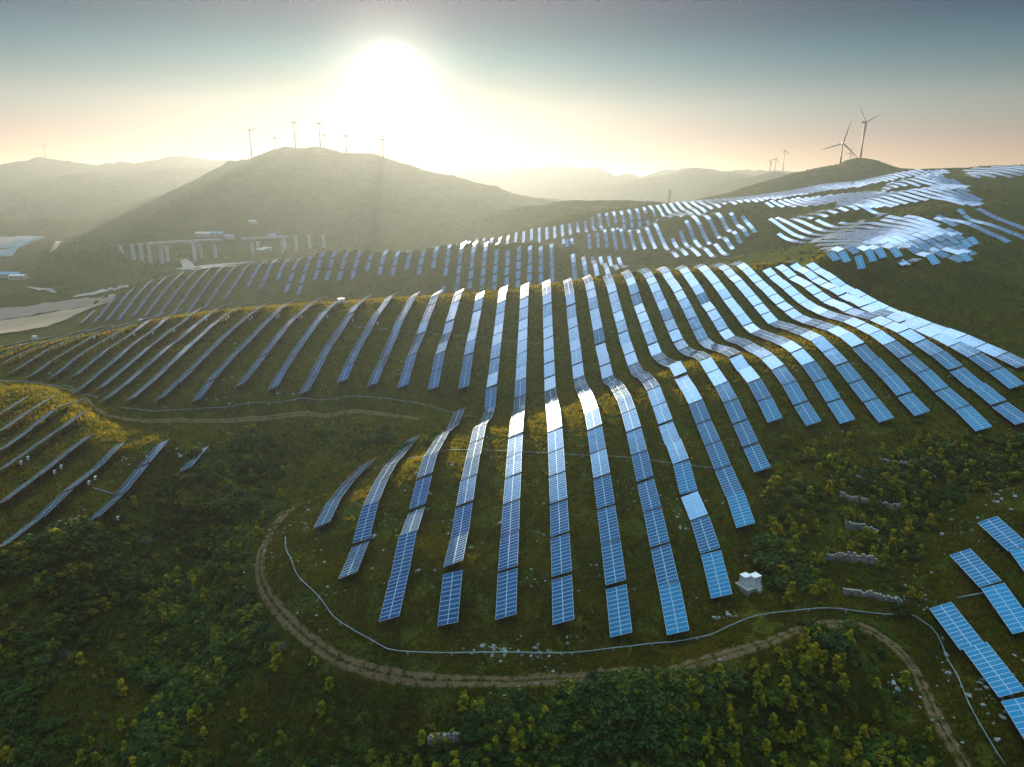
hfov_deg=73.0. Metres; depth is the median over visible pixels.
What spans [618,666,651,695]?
bush
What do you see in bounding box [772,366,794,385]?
solar table
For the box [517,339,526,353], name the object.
solar table
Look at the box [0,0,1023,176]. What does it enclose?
sky
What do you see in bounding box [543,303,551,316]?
solar table
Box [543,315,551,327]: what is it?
solar table
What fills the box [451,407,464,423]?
solar table
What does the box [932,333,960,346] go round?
solar table
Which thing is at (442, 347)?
solar table
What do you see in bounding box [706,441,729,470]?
solar table
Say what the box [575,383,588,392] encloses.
solar table
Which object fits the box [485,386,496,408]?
solar table
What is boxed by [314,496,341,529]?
solar table
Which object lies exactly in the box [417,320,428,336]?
solar table
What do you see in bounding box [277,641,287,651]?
bare bush
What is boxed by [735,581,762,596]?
equipment plinth
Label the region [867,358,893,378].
solar table
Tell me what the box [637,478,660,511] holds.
solar table
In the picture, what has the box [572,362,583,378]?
solar table
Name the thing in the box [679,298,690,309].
solar table
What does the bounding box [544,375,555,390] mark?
solar table
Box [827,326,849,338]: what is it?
solar table
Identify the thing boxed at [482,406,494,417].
solar table
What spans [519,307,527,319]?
solar table
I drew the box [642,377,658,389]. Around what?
solar table
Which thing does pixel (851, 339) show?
solar table
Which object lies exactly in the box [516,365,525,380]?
solar table
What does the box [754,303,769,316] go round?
solar table
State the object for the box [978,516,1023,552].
solar table
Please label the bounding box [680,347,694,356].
solar table
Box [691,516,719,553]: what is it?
solar table
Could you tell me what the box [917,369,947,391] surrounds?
solar table
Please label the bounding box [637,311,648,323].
solar table
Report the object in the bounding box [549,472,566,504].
solar table
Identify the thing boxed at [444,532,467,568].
solar table
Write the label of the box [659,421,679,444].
solar table
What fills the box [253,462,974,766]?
dirt track
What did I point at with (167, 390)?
solar table
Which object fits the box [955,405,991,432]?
solar table
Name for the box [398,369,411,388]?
solar table
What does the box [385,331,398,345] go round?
solar table
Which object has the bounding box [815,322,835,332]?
solar table
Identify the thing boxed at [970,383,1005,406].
solar table
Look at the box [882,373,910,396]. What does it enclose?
solar table
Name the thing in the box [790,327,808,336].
solar table
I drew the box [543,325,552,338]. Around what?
solar table
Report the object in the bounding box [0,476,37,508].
solar table
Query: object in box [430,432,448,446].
solar table
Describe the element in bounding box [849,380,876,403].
solar table
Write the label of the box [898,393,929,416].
solar table
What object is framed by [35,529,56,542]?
bush
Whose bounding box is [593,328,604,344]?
solar table
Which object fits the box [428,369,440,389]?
solar table
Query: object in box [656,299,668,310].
solar table
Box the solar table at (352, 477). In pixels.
[341,469,364,485]
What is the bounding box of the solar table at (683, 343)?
[674,340,687,349]
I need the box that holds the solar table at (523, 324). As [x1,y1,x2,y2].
[518,318,527,330]
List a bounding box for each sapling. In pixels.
[309,656,317,667]
[752,680,763,702]
[1006,428,1012,438]
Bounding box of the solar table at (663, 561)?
[651,544,678,586]
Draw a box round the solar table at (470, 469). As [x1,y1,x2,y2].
[461,454,479,479]
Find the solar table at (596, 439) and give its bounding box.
[587,426,605,452]
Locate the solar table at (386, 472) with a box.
[374,461,397,482]
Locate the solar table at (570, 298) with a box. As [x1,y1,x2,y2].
[566,293,574,305]
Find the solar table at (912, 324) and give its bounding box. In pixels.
[900,319,924,329]
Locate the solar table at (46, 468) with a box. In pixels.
[28,454,66,483]
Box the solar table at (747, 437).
[733,420,757,447]
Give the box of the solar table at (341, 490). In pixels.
[329,480,353,500]
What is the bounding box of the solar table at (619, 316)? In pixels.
[613,310,624,321]
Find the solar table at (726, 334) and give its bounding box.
[719,328,734,339]
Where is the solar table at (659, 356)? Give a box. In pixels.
[652,352,666,361]
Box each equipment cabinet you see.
[739,572,750,586]
[750,572,761,586]
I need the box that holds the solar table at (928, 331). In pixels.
[916,326,941,338]
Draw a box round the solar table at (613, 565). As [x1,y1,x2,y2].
[601,540,625,585]
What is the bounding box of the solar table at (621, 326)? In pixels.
[616,320,627,332]
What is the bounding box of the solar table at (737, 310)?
[730,305,744,318]
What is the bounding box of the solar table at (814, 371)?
[803,361,826,381]
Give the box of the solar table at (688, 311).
[683,307,696,319]
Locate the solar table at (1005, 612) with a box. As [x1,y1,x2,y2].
[981,583,1023,633]
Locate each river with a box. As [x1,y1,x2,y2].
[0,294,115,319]
[0,303,104,333]
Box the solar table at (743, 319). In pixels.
[736,313,751,327]
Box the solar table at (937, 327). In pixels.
[927,323,947,331]
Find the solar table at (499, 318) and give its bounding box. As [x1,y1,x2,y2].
[495,312,503,324]
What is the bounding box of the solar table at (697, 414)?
[689,400,710,423]
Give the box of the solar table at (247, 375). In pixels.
[235,369,255,389]
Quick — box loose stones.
[0,289,1023,753]
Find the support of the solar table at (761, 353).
on the hilly ground at (78, 200)
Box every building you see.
[0,272,22,277]
[8,274,28,279]
[194,232,210,236]
[211,232,225,236]
[224,235,236,238]
[248,220,258,223]
[256,248,267,252]
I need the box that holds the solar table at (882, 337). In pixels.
[871,330,894,344]
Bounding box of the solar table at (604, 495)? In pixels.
[594,475,614,508]
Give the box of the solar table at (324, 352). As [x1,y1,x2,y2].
[317,344,332,362]
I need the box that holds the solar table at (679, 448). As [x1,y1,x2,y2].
[666,438,687,463]
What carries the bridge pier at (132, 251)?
on the hilly ground at (78, 200)
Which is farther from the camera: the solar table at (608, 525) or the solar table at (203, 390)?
the solar table at (203, 390)
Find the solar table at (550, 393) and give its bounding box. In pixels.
[545,388,556,399]
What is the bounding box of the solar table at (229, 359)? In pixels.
[219,352,237,369]
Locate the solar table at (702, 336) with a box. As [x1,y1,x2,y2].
[693,327,707,341]
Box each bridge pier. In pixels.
[117,245,123,253]
[128,244,135,259]
[138,243,144,261]
[145,243,152,262]
[157,244,163,263]
[164,246,169,261]
[191,243,196,261]
[197,244,202,258]
[211,241,216,257]
[249,241,254,254]
[280,237,283,252]
[293,236,297,250]
[306,235,310,248]
[321,235,325,247]
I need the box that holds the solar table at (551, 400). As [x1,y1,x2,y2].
[545,395,557,404]
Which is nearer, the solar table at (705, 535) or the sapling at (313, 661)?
the sapling at (313, 661)
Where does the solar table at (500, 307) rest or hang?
on the hilly ground at (78, 200)
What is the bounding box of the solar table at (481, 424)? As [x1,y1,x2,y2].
[474,420,487,428]
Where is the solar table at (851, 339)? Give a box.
[840,332,863,349]
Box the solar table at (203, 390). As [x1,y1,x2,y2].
[192,380,213,401]
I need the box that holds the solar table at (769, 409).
[758,397,781,422]
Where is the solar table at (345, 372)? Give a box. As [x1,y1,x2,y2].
[337,363,352,382]
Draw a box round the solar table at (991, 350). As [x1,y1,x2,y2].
[976,343,1006,358]
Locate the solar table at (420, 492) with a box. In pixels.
[409,475,431,510]
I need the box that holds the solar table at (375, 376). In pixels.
[367,367,382,386]
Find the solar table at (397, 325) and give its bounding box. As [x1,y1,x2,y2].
[391,319,402,332]
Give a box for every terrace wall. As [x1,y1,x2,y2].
[427,731,460,747]
[824,551,884,565]
[839,491,903,510]
[843,587,902,602]
[844,521,878,531]
[879,458,935,480]
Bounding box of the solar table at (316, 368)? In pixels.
[308,359,324,379]
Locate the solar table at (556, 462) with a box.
[548,448,564,475]
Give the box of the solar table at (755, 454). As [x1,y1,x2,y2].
[744,444,769,472]
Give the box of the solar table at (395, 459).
[384,452,405,466]
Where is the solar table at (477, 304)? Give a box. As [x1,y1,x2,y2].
[473,298,482,310]
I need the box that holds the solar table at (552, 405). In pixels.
[546,400,558,409]
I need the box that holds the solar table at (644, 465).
[632,451,652,481]
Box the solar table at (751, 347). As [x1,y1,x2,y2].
[743,343,760,352]
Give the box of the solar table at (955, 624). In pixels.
[929,602,983,654]
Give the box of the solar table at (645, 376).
[637,372,652,381]
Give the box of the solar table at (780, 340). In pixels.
[770,336,790,346]
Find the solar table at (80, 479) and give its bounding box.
[62,466,99,492]
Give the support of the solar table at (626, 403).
on the hilly ground at (78, 200)
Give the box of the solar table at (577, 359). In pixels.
[571,349,581,364]
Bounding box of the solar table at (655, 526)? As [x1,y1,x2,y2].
[644,508,668,547]
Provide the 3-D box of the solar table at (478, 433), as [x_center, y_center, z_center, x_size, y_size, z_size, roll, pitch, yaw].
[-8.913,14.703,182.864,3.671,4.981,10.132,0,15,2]
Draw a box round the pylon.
[21,198,29,220]
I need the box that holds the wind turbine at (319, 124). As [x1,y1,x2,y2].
[316,123,322,146]
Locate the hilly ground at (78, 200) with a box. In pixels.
[0,146,1023,766]
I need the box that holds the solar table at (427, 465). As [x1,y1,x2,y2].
[417,451,437,481]
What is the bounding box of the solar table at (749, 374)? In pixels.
[739,366,759,385]
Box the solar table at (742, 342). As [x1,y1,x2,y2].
[734,338,751,347]
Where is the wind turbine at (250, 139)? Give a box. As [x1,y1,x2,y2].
[242,123,258,157]
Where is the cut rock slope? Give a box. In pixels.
[180,259,194,267]
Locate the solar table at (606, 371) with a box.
[600,364,612,378]
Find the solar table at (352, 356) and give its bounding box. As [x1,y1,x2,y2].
[345,349,359,365]
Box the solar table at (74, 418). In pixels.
[55,410,86,433]
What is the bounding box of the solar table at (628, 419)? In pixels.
[622,409,640,431]
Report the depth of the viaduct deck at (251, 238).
1230.41 m
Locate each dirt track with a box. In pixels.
[0,380,419,423]
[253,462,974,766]
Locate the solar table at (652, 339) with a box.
[644,331,656,343]
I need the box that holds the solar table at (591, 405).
[582,399,597,413]
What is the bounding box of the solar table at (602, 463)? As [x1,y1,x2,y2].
[590,449,609,478]
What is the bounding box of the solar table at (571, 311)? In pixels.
[567,304,575,317]
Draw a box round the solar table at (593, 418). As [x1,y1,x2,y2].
[585,408,601,429]
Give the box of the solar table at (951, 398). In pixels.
[935,387,968,410]
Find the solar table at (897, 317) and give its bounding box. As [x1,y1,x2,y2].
[886,313,907,322]
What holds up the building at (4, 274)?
on the hilly ground at (78, 200)
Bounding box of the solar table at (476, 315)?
[471,310,480,321]
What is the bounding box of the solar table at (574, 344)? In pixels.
[570,338,580,351]
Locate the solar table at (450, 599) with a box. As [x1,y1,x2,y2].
[437,570,462,627]
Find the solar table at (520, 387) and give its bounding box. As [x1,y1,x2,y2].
[515,379,525,397]
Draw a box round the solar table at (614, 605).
[606,584,631,638]
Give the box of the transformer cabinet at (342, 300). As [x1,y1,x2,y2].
[337,298,344,303]
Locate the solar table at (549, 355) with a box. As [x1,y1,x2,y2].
[544,348,553,363]
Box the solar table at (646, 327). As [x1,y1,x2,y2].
[640,320,652,333]
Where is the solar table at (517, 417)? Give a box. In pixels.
[510,412,523,423]
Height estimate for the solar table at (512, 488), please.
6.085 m
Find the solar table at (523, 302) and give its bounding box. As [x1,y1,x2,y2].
[520,297,527,308]
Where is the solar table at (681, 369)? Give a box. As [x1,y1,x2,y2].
[669,361,686,376]
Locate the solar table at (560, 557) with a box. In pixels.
[551,533,571,577]
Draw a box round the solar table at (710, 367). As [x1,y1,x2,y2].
[699,357,717,372]
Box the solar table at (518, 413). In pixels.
[512,409,523,416]
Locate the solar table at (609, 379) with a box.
[603,376,615,385]
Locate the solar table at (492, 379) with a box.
[486,372,497,387]
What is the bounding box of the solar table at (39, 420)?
[24,409,55,432]
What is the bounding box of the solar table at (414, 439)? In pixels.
[405,434,419,443]
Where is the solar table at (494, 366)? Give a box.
[488,357,499,374]
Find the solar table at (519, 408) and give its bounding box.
[513,404,524,413]
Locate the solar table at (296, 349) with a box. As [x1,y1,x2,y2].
[288,342,304,356]
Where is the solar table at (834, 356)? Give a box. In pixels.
[823,348,847,366]
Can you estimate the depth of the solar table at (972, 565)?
133.50 m
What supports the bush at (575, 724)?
on the hilly ground at (78, 200)
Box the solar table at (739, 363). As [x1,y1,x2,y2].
[730,354,748,372]
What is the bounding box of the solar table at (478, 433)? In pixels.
[470,424,485,442]
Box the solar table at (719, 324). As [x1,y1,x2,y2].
[713,318,727,331]
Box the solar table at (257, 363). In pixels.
[248,355,265,371]
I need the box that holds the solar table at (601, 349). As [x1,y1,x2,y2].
[595,342,606,355]
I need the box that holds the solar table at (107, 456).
[91,442,123,469]
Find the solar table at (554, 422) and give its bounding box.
[547,413,561,431]
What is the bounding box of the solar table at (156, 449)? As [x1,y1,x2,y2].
[138,439,168,472]
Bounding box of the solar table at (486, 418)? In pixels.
[480,414,492,421]
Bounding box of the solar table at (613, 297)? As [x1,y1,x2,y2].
[609,291,618,302]
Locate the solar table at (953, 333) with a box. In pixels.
[940,328,965,338]
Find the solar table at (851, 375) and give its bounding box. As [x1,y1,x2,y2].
[836,362,861,382]
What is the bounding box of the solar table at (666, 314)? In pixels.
[660,308,672,320]
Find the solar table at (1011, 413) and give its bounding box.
[992,402,1023,424]
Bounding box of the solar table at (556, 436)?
[548,428,563,452]
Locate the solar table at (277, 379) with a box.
[268,370,285,391]
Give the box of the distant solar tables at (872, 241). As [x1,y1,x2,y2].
[0,165,1023,453]
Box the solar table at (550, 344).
[544,336,553,350]
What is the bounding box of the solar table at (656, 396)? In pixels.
[647,386,664,406]
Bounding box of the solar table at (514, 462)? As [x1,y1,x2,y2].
[505,452,521,477]
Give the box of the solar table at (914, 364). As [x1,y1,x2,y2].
[900,355,928,373]
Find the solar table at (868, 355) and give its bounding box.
[853,344,877,362]
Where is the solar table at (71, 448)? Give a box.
[57,433,93,460]
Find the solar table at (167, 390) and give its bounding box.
[156,382,178,401]
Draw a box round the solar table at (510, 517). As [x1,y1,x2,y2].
[501,500,519,535]
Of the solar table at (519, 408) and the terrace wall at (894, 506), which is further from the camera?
the solar table at (519, 408)
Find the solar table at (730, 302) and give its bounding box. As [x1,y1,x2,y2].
[723,297,737,307]
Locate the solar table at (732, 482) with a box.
[715,466,741,495]
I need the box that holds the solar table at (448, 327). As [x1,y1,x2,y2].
[443,320,453,336]
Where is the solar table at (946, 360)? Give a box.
[932,351,961,371]
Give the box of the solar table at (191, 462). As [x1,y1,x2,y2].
[179,446,207,472]
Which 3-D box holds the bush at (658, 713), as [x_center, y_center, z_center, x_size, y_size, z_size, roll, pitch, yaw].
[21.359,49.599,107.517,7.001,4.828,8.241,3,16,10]
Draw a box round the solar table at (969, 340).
[957,335,985,346]
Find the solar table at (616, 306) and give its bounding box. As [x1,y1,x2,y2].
[611,301,621,312]
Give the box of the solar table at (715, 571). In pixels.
[701,550,731,601]
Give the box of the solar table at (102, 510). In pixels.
[90,492,124,521]
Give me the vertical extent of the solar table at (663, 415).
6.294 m
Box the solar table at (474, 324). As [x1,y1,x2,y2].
[469,319,478,331]
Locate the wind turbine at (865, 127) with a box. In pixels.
[859,106,880,157]
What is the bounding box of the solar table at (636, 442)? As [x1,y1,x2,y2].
[627,428,646,454]
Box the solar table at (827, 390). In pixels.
[814,379,840,402]
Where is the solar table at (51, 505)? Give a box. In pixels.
[31,489,71,522]
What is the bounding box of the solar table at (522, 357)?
[516,351,526,367]
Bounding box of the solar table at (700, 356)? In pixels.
[693,351,709,360]
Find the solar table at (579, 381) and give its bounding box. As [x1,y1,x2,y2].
[574,376,585,387]
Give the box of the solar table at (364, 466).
[353,459,373,477]
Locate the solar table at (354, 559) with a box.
[339,541,368,579]
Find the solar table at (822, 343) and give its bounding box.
[811,336,833,353]
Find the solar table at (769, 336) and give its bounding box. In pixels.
[761,332,778,341]
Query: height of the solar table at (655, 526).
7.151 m
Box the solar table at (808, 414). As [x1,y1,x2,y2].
[794,402,820,427]
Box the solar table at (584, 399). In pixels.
[580,392,594,403]
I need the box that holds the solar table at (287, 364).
[278,355,295,374]
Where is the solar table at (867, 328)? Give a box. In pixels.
[856,323,879,336]
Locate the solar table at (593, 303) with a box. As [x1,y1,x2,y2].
[588,297,597,309]
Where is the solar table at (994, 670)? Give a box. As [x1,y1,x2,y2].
[963,642,1023,696]
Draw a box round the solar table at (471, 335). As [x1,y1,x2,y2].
[467,329,476,341]
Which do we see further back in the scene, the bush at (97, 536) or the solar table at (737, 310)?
the solar table at (737, 310)
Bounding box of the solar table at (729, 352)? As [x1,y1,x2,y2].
[721,348,739,356]
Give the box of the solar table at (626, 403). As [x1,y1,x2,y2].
[617,395,634,413]
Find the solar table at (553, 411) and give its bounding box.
[546,405,559,417]
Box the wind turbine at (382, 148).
[380,139,384,156]
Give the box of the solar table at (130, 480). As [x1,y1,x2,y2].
[115,464,147,500]
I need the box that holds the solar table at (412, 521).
[401,507,424,534]
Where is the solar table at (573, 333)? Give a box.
[568,326,578,340]
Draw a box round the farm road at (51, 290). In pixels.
[24,286,56,292]
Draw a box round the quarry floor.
[0,236,44,244]
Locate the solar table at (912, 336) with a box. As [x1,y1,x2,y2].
[899,329,924,344]
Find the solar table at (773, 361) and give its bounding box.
[762,354,783,372]
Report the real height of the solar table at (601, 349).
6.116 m
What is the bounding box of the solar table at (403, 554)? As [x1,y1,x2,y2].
[391,530,416,578]
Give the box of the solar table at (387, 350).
[380,342,393,359]
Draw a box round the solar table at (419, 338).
[413,333,424,346]
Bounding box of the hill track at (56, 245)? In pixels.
[50,241,59,251]
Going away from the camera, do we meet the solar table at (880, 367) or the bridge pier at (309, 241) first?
the solar table at (880, 367)
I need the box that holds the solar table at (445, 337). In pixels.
[439,332,450,343]
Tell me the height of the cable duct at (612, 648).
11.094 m
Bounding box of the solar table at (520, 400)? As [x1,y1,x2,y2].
[514,395,524,408]
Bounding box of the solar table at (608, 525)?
[597,505,619,543]
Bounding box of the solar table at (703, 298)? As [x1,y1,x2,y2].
[697,292,709,304]
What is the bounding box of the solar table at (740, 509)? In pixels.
[726,490,754,529]
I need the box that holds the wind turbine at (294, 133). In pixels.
[291,122,298,147]
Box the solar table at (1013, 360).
[996,353,1023,369]
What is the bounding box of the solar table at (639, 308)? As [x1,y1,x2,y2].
[634,303,645,313]
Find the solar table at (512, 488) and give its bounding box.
[503,474,520,503]
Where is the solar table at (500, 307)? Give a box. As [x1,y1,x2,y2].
[496,301,504,313]
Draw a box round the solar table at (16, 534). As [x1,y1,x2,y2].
[0,517,41,546]
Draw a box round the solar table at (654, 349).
[648,342,661,355]
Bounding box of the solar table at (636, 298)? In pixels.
[631,293,641,305]
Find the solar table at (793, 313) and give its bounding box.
[785,308,801,318]
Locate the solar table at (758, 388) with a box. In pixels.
[748,379,770,403]
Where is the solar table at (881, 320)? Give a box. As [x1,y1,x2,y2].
[870,316,892,325]
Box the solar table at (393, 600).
[379,572,408,625]
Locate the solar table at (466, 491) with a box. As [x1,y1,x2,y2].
[456,475,476,506]
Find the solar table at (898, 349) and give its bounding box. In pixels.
[884,341,911,359]
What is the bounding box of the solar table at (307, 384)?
[298,375,316,397]
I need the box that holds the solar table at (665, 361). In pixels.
[658,357,672,367]
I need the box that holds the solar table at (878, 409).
[864,398,893,424]
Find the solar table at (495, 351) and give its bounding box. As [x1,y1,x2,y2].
[490,343,500,358]
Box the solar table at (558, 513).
[550,500,568,537]
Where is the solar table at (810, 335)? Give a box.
[800,330,820,340]
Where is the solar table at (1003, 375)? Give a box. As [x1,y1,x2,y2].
[989,367,1023,389]
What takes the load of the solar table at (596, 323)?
on the hilly ground at (78, 200)
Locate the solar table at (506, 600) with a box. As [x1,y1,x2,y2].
[495,568,516,619]
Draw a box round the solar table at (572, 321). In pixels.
[567,316,577,328]
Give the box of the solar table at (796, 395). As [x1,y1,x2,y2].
[783,382,806,405]
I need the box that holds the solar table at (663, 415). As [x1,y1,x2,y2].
[653,402,671,424]
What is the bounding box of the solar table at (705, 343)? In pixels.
[699,338,714,347]
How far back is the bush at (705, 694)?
107.73 m
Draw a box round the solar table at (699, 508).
[681,491,707,520]
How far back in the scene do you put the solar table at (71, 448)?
173.01 m
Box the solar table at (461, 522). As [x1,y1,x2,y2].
[451,503,471,541]
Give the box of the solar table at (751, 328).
[744,323,759,334]
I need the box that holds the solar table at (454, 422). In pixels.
[446,417,460,430]
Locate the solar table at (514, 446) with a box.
[507,434,522,456]
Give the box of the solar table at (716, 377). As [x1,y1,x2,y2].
[707,369,726,385]
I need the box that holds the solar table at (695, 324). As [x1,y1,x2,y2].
[688,317,701,329]
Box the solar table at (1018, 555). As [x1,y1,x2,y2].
[1010,547,1023,570]
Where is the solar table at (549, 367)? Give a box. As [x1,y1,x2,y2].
[544,361,554,378]
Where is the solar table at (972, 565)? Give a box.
[950,549,1001,588]
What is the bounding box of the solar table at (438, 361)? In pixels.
[432,352,444,370]
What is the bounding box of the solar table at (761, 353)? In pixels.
[751,348,772,358]
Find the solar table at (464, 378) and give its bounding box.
[459,368,470,390]
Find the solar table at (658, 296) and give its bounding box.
[653,291,664,301]
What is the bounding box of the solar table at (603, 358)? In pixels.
[598,351,609,366]
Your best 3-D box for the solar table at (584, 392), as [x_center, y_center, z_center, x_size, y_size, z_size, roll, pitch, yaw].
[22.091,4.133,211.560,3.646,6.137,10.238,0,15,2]
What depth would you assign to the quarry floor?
1487.43 m
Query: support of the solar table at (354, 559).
on the hilly ground at (78, 200)
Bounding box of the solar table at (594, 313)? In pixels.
[590,307,599,320]
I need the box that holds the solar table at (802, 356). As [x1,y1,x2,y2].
[791,349,813,364]
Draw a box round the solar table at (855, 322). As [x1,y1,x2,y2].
[844,317,865,328]
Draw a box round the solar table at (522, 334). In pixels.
[518,329,526,341]
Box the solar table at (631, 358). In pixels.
[625,352,637,365]
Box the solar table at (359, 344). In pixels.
[352,337,366,354]
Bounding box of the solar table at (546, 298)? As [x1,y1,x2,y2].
[543,293,550,304]
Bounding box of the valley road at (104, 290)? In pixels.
[73,285,128,296]
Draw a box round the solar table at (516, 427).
[509,419,522,436]
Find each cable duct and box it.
[2,380,97,398]
[120,396,476,416]
[284,536,1005,764]
[359,327,539,343]
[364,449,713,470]
[957,592,983,597]
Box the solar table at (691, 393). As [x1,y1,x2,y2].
[682,385,701,403]
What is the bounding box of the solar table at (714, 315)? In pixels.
[707,309,720,320]
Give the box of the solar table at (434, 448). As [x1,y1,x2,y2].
[424,441,443,456]
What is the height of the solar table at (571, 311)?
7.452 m
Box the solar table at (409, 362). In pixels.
[403,353,416,373]
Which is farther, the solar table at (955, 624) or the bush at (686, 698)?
the solar table at (955, 624)
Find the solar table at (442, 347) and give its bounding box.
[436,341,447,353]
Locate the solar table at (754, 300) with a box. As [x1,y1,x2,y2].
[747,295,761,305]
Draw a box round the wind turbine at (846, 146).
[822,120,857,163]
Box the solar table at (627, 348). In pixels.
[621,341,633,354]
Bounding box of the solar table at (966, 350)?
[949,342,979,358]
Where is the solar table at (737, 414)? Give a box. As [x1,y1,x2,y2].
[724,399,746,423]
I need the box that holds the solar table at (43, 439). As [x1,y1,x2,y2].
[26,427,62,453]
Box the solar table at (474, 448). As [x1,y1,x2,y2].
[466,439,482,459]
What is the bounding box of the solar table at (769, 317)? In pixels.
[761,312,777,323]
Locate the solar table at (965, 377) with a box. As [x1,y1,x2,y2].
[950,367,982,389]
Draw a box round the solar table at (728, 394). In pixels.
[715,382,736,402]
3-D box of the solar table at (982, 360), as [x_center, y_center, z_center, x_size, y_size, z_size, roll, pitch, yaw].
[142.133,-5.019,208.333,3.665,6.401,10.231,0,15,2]
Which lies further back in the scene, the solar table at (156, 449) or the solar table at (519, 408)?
the solar table at (519, 408)
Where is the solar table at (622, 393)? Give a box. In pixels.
[613,387,629,399]
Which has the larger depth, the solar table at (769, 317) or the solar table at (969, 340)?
the solar table at (769, 317)
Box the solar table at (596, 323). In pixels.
[592,317,601,330]
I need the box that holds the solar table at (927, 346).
[915,339,943,357]
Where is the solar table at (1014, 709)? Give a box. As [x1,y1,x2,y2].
[1001,697,1023,740]
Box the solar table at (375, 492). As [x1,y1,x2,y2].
[363,477,388,505]
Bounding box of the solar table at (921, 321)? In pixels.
[911,317,931,324]
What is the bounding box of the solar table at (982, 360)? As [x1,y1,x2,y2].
[969,353,1001,370]
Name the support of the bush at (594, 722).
on the hilly ground at (78, 200)
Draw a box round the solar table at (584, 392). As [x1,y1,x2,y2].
[578,388,590,396]
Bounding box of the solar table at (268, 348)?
[259,341,276,358]
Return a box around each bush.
[0,691,34,713]
[1,678,29,700]
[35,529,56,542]
[45,518,82,535]
[47,530,80,549]
[54,515,94,536]
[68,540,100,558]
[73,528,102,546]
[98,527,115,546]
[115,738,147,764]
[117,554,139,571]
[121,569,145,592]
[133,721,144,737]
[134,745,163,766]
[137,720,171,749]
[137,720,173,750]
[138,699,162,719]
[139,716,157,742]
[139,731,162,744]
[140,667,171,691]
[141,536,151,546]
[144,702,168,717]
[162,674,191,702]
[163,698,191,724]
[190,662,209,681]
[202,666,221,686]
[227,630,246,648]
[228,535,251,553]
[232,586,257,605]
[232,602,262,623]
[236,621,257,643]
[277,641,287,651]
[538,731,559,746]
[550,700,565,724]
[554,676,589,708]
[555,681,580,709]
[555,689,567,705]
[562,704,599,728]
[563,684,591,724]
[571,712,592,731]
[572,707,606,735]
[573,668,610,703]
[573,683,598,700]
[589,708,596,727]
[590,670,621,701]
[592,708,635,740]
[593,671,624,700]
[601,697,634,728]
[603,679,638,710]
[605,683,660,729]
[608,753,649,766]
[613,669,650,697]
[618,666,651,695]
[618,674,640,699]
[620,725,636,751]
[622,714,659,741]
[622,762,641,766]
[623,746,652,766]
[631,666,656,695]
[636,751,663,766]
[639,693,671,724]
[647,664,689,699]
[650,667,690,702]
[650,694,670,723]
[654,678,683,708]
[656,723,673,744]
[657,740,675,748]
[660,703,674,724]
[664,738,679,756]
[665,702,694,720]
[667,725,695,737]
[673,731,688,757]
[675,731,700,754]
[676,669,703,690]
[680,667,706,690]
[681,731,704,758]
[690,684,710,706]
[706,669,734,690]
[721,666,738,689]
[750,533,782,553]
[750,537,789,556]
[750,553,790,573]
[761,686,790,709]
[771,539,794,554]
[872,750,900,766]
[914,417,925,423]
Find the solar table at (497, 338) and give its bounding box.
[492,332,501,345]
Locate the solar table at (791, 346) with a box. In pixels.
[781,340,801,354]
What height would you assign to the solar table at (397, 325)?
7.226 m
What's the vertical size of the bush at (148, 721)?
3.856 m
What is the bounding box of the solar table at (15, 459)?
[0,447,34,473]
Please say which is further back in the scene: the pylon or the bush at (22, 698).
the pylon
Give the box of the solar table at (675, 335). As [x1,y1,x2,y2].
[669,329,682,342]
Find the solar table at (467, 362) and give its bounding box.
[462,354,472,370]
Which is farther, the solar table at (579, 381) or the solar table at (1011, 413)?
the solar table at (579, 381)
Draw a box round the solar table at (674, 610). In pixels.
[659,582,688,637]
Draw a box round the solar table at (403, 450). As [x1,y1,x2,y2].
[394,444,412,457]
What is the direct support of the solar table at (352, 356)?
on the hilly ground at (78, 200)
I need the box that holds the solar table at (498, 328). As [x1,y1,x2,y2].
[493,323,502,334]
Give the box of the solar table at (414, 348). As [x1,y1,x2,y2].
[408,342,420,355]
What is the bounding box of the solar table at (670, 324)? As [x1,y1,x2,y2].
[664,318,677,331]
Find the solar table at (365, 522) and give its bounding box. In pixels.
[353,501,378,544]
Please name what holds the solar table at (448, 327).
on the hilly ground at (78, 200)
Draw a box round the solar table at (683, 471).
[673,461,696,494]
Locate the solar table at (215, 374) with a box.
[206,365,226,383]
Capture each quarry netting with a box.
[0,237,43,247]
[0,247,18,256]
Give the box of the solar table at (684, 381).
[675,374,693,389]
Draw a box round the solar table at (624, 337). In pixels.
[619,331,629,344]
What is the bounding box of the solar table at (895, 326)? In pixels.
[884,321,907,332]
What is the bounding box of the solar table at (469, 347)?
[464,339,474,354]
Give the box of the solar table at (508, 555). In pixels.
[498,531,518,571]
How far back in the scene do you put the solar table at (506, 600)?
123.50 m
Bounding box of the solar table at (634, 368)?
[629,362,641,377]
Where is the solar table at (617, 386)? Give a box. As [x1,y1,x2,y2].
[610,382,624,391]
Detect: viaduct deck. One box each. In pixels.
[149,238,222,244]
[242,236,290,239]
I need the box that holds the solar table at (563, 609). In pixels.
[552,575,573,624]
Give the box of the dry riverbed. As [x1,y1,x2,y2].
[175,261,255,269]
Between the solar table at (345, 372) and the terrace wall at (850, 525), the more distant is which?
the solar table at (345, 372)
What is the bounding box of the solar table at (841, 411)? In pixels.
[827,399,854,423]
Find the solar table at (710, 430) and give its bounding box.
[697,420,719,444]
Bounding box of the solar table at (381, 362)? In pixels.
[374,355,388,370]

